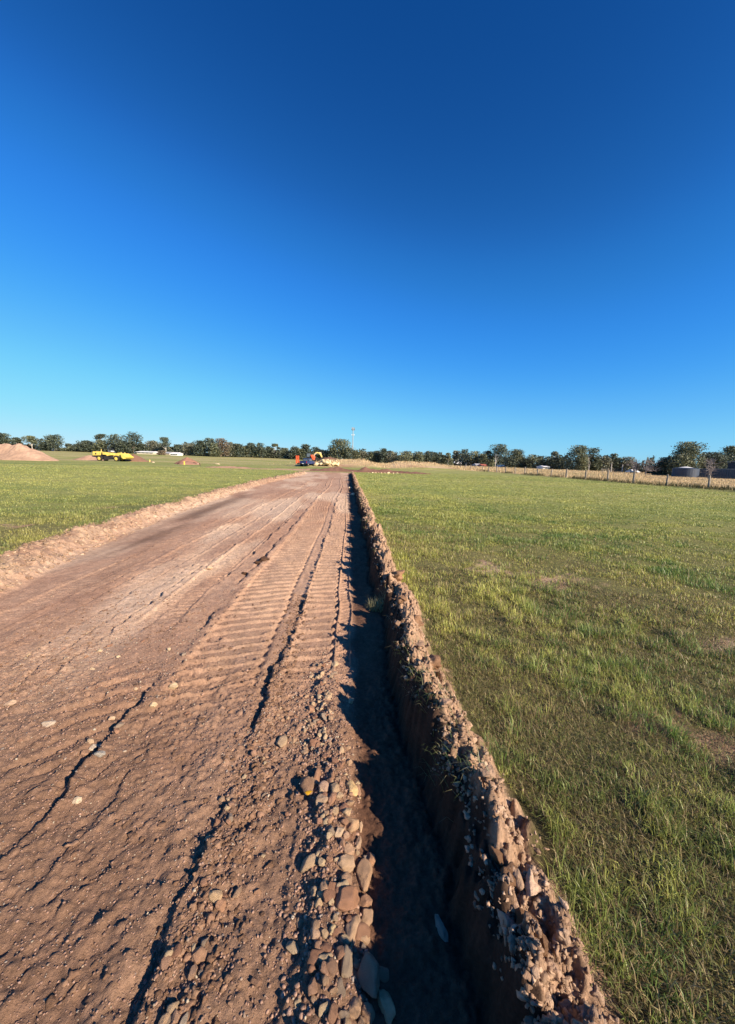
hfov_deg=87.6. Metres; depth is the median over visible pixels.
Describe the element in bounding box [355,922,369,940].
stone
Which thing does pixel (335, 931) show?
stone
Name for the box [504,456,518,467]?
gum tree
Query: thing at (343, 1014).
stone
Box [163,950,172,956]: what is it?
stone
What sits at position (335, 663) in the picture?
stone
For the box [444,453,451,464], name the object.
gum tree
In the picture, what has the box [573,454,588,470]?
shrub
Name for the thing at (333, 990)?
stone
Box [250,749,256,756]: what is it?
stone
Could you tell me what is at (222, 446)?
gum tree
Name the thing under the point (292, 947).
stone
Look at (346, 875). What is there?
rock
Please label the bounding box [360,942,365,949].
stone
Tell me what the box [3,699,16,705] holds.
rock
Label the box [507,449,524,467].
gum tree
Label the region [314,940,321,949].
stone
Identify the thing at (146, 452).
shed
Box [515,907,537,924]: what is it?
soil clod
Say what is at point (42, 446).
shrub
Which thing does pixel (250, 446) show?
gum tree
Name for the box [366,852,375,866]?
rock
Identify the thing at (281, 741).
stone
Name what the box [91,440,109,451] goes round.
gum tree
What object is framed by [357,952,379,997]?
rock
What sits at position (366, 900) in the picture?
rock
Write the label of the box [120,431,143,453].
gum tree
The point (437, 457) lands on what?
gum tree
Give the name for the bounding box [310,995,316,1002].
stone
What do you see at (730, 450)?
gum tree
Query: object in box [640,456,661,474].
bare tree
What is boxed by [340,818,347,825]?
stone
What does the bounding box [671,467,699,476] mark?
water tank
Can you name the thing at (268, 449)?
gum tree
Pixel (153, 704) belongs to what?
rock
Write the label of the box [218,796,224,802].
stone
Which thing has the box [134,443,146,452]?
gum tree
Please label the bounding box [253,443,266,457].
gum tree
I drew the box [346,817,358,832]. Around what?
rock
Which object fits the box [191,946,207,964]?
rock
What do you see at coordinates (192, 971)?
rock
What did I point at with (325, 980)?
stone
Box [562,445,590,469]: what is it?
gum tree
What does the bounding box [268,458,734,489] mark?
dry grass
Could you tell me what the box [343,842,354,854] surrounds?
rock
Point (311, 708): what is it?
stone
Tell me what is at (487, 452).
gum tree
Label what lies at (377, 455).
gum tree
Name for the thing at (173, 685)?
rock
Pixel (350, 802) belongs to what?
stone
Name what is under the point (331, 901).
stone
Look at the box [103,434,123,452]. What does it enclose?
gum tree
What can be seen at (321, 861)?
stone
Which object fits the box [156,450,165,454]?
shrub
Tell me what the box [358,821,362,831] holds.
rock
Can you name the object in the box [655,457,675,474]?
shrub
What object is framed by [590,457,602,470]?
shrub
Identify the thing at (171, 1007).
stone
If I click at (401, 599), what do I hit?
soil clod
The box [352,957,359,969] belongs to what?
stone
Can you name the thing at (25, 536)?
turf grass
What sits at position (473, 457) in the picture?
gum tree
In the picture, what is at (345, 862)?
rock
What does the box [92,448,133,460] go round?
wheel loader
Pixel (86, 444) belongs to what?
gum tree
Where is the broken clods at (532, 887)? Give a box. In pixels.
[363,506,590,1023]
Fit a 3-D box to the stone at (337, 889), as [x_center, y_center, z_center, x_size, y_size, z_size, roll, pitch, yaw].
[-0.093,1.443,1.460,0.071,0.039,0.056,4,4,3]
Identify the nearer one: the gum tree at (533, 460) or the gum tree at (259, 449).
the gum tree at (533, 460)
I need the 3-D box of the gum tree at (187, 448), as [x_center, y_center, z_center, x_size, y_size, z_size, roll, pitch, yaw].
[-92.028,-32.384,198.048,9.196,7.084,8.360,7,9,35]
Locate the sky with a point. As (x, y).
(444, 226)
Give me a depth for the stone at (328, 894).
1.42 m
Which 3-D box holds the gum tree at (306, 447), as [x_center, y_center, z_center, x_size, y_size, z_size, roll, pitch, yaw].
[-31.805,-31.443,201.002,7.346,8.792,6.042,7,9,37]
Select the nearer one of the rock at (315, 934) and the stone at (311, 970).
the stone at (311, 970)
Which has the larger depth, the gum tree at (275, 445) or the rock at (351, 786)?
the gum tree at (275, 445)
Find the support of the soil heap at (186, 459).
on the grass field
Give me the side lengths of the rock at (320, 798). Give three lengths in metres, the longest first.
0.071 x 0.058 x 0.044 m
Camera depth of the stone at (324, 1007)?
1.13 m
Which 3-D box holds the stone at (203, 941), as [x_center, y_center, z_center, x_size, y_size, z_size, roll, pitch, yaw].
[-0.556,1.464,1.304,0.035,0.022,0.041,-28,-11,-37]
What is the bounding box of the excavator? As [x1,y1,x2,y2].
[306,452,322,460]
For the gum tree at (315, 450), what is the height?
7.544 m
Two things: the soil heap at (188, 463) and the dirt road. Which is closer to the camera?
the dirt road
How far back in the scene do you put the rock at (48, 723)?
2.31 m
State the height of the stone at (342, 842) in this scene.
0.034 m
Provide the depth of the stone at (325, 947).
1.27 m
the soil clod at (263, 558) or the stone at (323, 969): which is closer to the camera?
the stone at (323, 969)
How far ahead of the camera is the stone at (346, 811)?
1.77 m
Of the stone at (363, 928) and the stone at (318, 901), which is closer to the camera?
the stone at (363, 928)
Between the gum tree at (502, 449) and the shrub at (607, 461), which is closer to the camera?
the shrub at (607, 461)
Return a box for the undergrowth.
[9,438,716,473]
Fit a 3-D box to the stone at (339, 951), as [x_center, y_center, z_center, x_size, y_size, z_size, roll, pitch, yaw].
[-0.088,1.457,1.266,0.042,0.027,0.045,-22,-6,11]
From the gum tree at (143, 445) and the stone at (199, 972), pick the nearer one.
the stone at (199, 972)
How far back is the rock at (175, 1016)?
1.12 m
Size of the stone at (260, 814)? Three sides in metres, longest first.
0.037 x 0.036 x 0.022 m
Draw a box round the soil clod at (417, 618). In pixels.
[414,615,423,625]
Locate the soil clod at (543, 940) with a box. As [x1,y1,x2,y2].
[539,926,548,956]
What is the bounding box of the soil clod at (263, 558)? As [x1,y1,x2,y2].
[259,556,269,561]
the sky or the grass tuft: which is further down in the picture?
the grass tuft
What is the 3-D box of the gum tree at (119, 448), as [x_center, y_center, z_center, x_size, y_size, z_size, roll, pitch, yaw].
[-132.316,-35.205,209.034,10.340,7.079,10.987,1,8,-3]
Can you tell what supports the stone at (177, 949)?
on the dirt road
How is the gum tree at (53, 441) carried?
on the grass field
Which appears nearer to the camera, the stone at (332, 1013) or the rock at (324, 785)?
the stone at (332, 1013)
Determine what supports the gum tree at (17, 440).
on the grass field
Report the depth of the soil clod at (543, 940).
1.13 m
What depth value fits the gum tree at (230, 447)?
197.53 m
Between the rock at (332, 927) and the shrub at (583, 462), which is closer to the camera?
the rock at (332, 927)
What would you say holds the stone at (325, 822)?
on the dirt road
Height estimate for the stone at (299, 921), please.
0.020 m
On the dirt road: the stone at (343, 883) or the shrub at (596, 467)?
the stone at (343, 883)
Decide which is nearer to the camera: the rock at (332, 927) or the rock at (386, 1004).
the rock at (386, 1004)
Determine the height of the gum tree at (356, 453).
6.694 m
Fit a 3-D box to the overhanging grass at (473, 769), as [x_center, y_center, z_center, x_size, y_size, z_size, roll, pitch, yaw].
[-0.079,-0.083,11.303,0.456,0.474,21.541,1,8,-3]
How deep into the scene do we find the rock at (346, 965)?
1.24 m
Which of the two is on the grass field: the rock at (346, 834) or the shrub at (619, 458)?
the shrub at (619, 458)
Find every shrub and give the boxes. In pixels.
[37,441,51,450]
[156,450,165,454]
[438,458,453,464]
[486,460,494,466]
[544,457,557,468]
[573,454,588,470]
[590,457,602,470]
[599,456,614,471]
[616,457,624,470]
[648,462,663,474]
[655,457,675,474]
[662,454,696,475]
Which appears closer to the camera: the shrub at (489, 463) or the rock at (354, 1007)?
the rock at (354, 1007)
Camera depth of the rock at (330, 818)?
1.73 m
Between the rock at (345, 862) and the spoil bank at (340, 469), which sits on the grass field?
the spoil bank at (340, 469)
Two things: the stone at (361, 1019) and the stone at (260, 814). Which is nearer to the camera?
the stone at (361, 1019)
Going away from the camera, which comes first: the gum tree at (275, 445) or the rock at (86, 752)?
the rock at (86, 752)
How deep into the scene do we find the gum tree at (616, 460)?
152.78 m
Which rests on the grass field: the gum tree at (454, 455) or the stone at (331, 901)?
the gum tree at (454, 455)
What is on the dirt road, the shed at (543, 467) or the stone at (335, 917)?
the stone at (335, 917)
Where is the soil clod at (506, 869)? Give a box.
[500,861,516,886]
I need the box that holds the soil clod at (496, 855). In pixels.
[488,844,503,865]
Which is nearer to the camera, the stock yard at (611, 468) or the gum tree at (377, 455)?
the stock yard at (611, 468)
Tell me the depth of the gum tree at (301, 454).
199.72 m
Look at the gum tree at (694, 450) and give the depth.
110.37 m
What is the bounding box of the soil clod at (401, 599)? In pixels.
[397,595,406,603]
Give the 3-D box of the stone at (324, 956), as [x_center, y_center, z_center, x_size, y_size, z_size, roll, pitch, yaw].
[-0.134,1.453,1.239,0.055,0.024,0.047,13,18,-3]
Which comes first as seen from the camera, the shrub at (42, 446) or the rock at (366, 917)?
the rock at (366, 917)
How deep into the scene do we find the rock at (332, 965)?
1.21 m
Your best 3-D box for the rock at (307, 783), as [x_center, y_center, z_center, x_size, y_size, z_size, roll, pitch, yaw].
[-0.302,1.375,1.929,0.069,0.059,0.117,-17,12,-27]
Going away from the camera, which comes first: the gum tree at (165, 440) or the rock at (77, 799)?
the rock at (77, 799)
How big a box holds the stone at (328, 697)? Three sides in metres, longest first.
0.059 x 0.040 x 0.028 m
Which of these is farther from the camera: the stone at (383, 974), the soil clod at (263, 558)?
the soil clod at (263, 558)
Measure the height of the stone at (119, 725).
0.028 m
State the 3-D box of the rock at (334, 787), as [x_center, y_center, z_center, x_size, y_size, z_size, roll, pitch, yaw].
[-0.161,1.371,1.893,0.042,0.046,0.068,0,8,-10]
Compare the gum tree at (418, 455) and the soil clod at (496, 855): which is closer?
the soil clod at (496, 855)
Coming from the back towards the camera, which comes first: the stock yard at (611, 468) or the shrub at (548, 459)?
the shrub at (548, 459)
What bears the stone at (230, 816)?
on the dirt road
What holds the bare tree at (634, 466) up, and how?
on the grass field
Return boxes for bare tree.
[626,459,642,471]
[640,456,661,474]
[699,456,722,478]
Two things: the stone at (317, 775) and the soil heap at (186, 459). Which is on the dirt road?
the stone at (317, 775)
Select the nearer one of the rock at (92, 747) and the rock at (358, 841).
the rock at (358, 841)
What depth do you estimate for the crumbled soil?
1.30 m
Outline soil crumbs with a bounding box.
[0,591,334,1023]
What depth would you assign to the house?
183.87 m
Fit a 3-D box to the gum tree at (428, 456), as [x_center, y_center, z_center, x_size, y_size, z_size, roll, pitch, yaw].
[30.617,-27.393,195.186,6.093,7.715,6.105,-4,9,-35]
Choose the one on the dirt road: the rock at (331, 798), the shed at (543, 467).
the rock at (331, 798)
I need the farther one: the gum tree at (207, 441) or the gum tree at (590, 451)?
the gum tree at (207, 441)
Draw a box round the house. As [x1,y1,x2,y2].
[170,452,182,455]
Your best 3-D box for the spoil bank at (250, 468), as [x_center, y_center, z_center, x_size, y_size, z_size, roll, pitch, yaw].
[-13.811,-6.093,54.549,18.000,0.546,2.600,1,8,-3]
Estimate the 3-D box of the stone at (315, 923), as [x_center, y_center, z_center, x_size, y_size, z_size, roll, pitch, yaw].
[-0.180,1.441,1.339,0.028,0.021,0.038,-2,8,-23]
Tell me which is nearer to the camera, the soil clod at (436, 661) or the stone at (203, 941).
the stone at (203, 941)
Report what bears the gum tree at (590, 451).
on the grass field
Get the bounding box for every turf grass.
[0,464,301,553]
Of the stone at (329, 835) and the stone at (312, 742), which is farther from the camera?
the stone at (312, 742)
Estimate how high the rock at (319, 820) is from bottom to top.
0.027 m
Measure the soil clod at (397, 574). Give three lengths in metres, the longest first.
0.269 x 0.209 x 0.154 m
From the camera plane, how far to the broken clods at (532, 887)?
1.26 m
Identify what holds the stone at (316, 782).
on the dirt road
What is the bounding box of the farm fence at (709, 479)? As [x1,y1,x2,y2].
[444,464,732,486]
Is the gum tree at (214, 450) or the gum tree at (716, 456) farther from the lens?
the gum tree at (214, 450)
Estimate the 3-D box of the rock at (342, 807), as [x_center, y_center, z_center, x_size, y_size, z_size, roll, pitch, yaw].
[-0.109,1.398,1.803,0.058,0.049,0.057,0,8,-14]
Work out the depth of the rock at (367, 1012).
1.15 m
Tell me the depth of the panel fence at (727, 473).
89.75 m
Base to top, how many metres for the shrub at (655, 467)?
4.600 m
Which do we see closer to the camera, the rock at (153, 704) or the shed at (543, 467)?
the rock at (153, 704)
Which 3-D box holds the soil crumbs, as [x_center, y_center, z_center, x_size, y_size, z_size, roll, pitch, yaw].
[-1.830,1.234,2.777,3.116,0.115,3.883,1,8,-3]
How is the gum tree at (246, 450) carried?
on the grass field
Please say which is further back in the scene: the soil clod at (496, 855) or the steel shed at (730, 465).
the steel shed at (730, 465)
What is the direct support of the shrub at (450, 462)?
on the grass field
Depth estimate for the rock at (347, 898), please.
1.41 m
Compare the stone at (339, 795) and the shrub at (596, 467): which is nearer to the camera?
the stone at (339, 795)
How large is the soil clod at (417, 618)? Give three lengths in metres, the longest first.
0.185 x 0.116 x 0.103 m
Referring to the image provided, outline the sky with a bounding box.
[0,0,734,466]
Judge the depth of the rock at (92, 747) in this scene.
2.16 m
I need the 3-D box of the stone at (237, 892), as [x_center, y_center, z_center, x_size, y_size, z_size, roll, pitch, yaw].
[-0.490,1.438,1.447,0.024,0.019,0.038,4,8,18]
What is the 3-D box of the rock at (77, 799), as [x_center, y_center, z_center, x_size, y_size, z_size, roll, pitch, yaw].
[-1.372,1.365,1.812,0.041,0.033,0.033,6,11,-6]
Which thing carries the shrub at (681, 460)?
on the grass field
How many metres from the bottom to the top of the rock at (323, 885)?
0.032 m
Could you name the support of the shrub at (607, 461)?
on the grass field
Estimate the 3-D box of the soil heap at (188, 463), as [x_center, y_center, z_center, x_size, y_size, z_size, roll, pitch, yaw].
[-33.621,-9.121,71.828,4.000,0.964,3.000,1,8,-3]
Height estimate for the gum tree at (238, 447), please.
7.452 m
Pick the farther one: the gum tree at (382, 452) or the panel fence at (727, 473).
the gum tree at (382, 452)
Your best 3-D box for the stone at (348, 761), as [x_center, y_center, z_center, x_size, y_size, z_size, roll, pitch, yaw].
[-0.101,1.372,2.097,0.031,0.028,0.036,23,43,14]
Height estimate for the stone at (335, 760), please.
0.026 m
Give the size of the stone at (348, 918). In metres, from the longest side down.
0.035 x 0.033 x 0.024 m
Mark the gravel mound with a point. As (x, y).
(18, 451)
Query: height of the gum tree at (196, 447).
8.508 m
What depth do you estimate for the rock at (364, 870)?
1.53 m
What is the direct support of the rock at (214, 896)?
on the dirt road
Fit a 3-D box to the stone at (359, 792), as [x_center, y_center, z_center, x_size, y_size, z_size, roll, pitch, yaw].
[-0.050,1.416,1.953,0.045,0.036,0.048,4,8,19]
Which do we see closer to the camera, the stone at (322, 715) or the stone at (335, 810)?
the stone at (335, 810)
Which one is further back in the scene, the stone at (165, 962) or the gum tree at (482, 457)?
the gum tree at (482, 457)
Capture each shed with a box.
[137,451,156,453]
[536,465,548,468]
[720,461,734,468]
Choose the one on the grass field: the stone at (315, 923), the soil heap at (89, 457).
the soil heap at (89, 457)
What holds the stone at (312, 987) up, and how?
on the dirt road
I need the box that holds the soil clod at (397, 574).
[391,570,404,581]
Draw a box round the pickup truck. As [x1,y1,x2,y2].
[299,458,314,465]
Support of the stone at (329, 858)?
on the dirt road
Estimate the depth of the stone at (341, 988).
1.18 m
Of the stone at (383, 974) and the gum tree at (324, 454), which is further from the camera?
the gum tree at (324, 454)
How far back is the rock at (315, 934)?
1.31 m
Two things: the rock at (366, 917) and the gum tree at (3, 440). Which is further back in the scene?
the gum tree at (3, 440)
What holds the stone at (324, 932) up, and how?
on the dirt road
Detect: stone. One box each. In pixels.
[87,738,93,743]
[113,722,123,727]
[159,956,171,971]
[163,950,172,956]
[166,1001,178,1014]
[171,943,181,957]
[197,969,203,976]
[200,878,206,886]
[200,937,208,946]
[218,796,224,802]
[228,813,232,822]
[232,887,241,897]
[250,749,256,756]
[257,811,263,817]
[276,735,286,746]
[286,940,299,953]
[294,997,301,1006]
[296,917,302,928]
[300,853,317,872]
[306,949,324,967]
[307,705,314,712]
[307,964,316,975]
[308,739,319,746]
[308,977,317,996]
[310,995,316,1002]
[311,776,318,786]
[311,919,319,929]
[313,768,320,781]
[314,898,322,908]
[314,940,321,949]
[317,890,322,898]
[318,857,325,866]
[318,953,332,965]
[318,1001,330,1017]
[320,713,326,719]
[320,942,331,952]
[320,960,328,975]
[321,928,327,938]
[322,889,335,902]
[322,975,328,985]
[323,818,327,825]
[324,694,331,699]
[326,831,331,839]
[326,855,332,861]
[327,824,334,835]
[327,881,335,889]
[327,1002,337,1023]
[328,770,333,779]
[328,898,333,905]
[329,987,337,993]
[331,661,338,666]
[332,757,338,762]
[332,807,338,814]
[332,913,337,921]
[332,927,339,936]
[335,886,342,893]
[335,945,344,959]
[336,791,343,798]
[336,879,348,886]
[336,977,345,997]
[339,838,344,847]
[339,934,349,945]
[339,1010,349,1021]
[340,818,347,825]
[342,807,351,815]
[343,1017,350,1023]
[345,914,351,921]
[346,759,351,765]
[346,800,354,806]
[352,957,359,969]
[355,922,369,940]
[356,784,361,795]
[357,1015,364,1023]
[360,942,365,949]
[379,966,388,982]
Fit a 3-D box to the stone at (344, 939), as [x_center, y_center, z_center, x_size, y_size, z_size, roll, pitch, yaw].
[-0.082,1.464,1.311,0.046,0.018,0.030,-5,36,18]
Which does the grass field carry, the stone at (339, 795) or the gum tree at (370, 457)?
the gum tree at (370, 457)
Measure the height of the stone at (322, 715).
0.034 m
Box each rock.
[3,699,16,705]
[41,720,55,726]
[72,796,81,803]
[80,749,90,755]
[89,744,97,750]
[94,750,105,757]
[149,702,157,707]
[158,1012,169,1023]
[168,682,177,689]
[170,1009,180,1023]
[179,1011,187,1023]
[188,964,197,979]
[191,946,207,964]
[208,890,222,903]
[215,898,225,911]
[300,776,313,795]
[310,927,321,939]
[311,885,318,898]
[316,793,327,806]
[316,817,322,824]
[318,780,329,791]
[319,879,327,891]
[326,815,334,823]
[326,957,337,977]
[327,792,336,804]
[329,924,335,934]
[330,782,338,792]
[334,827,344,836]
[335,886,359,911]
[337,854,354,872]
[339,802,349,813]
[341,871,351,885]
[341,944,352,977]
[343,831,349,838]
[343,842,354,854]
[345,914,360,947]
[346,780,358,795]
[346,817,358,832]
[348,997,361,1019]
[355,836,361,849]
[356,858,372,891]
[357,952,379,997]
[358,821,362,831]
[360,894,372,908]
[360,908,372,925]
[360,935,369,945]
[361,1002,374,1023]
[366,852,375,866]
[377,989,395,1023]
[435,914,447,941]
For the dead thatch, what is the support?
on the grass field
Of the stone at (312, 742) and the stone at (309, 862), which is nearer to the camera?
the stone at (309, 862)
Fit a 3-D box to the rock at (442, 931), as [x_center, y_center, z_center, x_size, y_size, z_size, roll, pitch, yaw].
[0.265,1.501,1.381,0.034,0.027,0.087,-3,17,-22]
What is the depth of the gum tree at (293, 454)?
199.74 m
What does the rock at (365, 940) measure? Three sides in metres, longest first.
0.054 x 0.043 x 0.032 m
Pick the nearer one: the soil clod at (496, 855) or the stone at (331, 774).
the soil clod at (496, 855)
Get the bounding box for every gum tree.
[0,433,15,444]
[11,437,21,443]
[21,435,37,448]
[43,434,65,450]
[74,440,95,451]
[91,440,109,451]
[93,434,107,440]
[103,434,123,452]
[114,441,133,452]
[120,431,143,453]
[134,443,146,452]
[144,440,162,450]
[156,437,170,448]
[181,443,195,455]
[192,440,206,455]
[199,438,216,455]
[208,443,223,456]
[215,438,229,456]
[225,442,237,456]
[231,443,244,456]
[241,445,250,456]
[246,442,257,457]
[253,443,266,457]
[265,446,272,455]
[270,444,279,450]
[288,447,299,458]
[297,448,305,459]
[300,444,313,457]
[309,447,322,457]
[315,450,329,458]
[327,438,355,458]
[341,447,353,459]
[352,450,361,459]
[357,451,368,458]
[362,451,375,461]
[372,451,380,462]
[379,448,386,462]
[384,450,397,462]
[396,451,414,461]
[413,451,425,461]
[423,451,433,463]
[431,452,442,463]
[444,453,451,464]
[451,450,459,461]
[458,449,468,462]
[467,451,480,465]
[477,453,487,463]
[482,450,494,464]
[488,444,509,465]
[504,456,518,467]
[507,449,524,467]
[525,454,544,467]
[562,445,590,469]
[586,447,601,470]
[609,453,619,470]
[617,457,639,471]
[668,441,709,468]
[697,452,733,473]
[718,445,734,467]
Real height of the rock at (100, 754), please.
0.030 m
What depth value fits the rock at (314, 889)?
1.45 m
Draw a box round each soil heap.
[72,455,96,459]
[119,454,147,461]
[174,457,198,463]
[179,461,198,464]
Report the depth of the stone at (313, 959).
1.24 m
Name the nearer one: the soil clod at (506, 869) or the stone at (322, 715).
the soil clod at (506, 869)
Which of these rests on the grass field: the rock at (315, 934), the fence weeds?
the fence weeds
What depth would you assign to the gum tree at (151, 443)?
214.63 m
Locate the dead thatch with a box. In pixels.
[395,564,734,1023]
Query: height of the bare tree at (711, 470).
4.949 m
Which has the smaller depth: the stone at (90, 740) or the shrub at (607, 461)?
the stone at (90, 740)
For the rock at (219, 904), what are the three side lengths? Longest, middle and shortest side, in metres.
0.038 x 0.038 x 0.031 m
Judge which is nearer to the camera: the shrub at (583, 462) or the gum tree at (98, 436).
the shrub at (583, 462)
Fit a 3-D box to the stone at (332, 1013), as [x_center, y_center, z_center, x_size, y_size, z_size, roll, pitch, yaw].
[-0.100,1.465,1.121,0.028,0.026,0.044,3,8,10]
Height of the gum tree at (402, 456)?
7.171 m
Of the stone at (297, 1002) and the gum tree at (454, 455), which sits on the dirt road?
the stone at (297, 1002)
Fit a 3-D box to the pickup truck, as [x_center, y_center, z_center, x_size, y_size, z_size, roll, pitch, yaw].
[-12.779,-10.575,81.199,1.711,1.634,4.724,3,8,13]
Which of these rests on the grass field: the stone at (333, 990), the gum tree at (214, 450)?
the gum tree at (214, 450)
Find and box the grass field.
[0,451,734,1023]
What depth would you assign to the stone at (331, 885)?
1.45 m
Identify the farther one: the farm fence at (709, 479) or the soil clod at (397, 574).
the farm fence at (709, 479)
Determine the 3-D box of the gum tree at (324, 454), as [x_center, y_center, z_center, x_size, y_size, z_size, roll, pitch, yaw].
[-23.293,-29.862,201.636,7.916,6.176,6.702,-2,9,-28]
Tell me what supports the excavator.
on the grass field
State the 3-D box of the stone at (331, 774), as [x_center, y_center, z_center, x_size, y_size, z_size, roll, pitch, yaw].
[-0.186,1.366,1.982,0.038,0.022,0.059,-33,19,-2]
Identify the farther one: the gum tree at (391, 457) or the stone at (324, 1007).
the gum tree at (391, 457)
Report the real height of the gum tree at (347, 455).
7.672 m
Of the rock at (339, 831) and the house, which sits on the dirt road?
the rock at (339, 831)
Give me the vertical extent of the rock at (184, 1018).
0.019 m
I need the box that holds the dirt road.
[0,471,628,1023]
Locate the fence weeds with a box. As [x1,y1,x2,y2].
[476,468,734,490]
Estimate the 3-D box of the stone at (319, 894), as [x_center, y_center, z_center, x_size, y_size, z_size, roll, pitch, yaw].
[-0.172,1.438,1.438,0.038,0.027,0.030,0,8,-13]
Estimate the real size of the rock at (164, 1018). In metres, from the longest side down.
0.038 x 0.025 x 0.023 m
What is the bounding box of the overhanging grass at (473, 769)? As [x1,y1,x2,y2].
[355,488,506,820]
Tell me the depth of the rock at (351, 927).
1.34 m
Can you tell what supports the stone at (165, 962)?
on the dirt road
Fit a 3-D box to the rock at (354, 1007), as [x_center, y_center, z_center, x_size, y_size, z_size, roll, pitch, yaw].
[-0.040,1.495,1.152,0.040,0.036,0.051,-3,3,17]
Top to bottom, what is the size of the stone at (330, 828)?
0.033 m
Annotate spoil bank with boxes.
[206,466,309,469]
[310,467,429,473]
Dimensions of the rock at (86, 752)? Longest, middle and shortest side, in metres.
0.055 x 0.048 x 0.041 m
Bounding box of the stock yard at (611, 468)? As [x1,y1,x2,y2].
[601,464,636,472]
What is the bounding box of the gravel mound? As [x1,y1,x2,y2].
[0,443,58,460]
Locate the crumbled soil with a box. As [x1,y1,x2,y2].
[0,472,621,1023]
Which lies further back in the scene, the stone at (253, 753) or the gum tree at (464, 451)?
the gum tree at (464, 451)
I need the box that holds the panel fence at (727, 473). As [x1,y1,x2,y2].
[699,469,734,478]
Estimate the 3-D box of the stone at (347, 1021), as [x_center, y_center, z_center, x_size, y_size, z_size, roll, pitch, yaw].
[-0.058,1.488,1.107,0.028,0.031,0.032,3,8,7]
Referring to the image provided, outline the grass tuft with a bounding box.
[365,586,385,611]
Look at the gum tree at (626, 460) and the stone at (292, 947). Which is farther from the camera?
the gum tree at (626, 460)
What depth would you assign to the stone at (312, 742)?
2.23 m
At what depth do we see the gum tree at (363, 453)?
196.67 m
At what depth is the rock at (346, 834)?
1.67 m
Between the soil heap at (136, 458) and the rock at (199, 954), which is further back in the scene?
the soil heap at (136, 458)
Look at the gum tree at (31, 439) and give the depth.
215.82 m
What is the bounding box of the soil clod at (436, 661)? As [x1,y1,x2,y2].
[425,654,441,669]
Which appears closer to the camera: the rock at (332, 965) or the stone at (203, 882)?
the rock at (332, 965)
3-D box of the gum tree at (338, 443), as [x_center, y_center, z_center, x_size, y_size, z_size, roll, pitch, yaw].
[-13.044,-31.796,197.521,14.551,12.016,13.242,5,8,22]

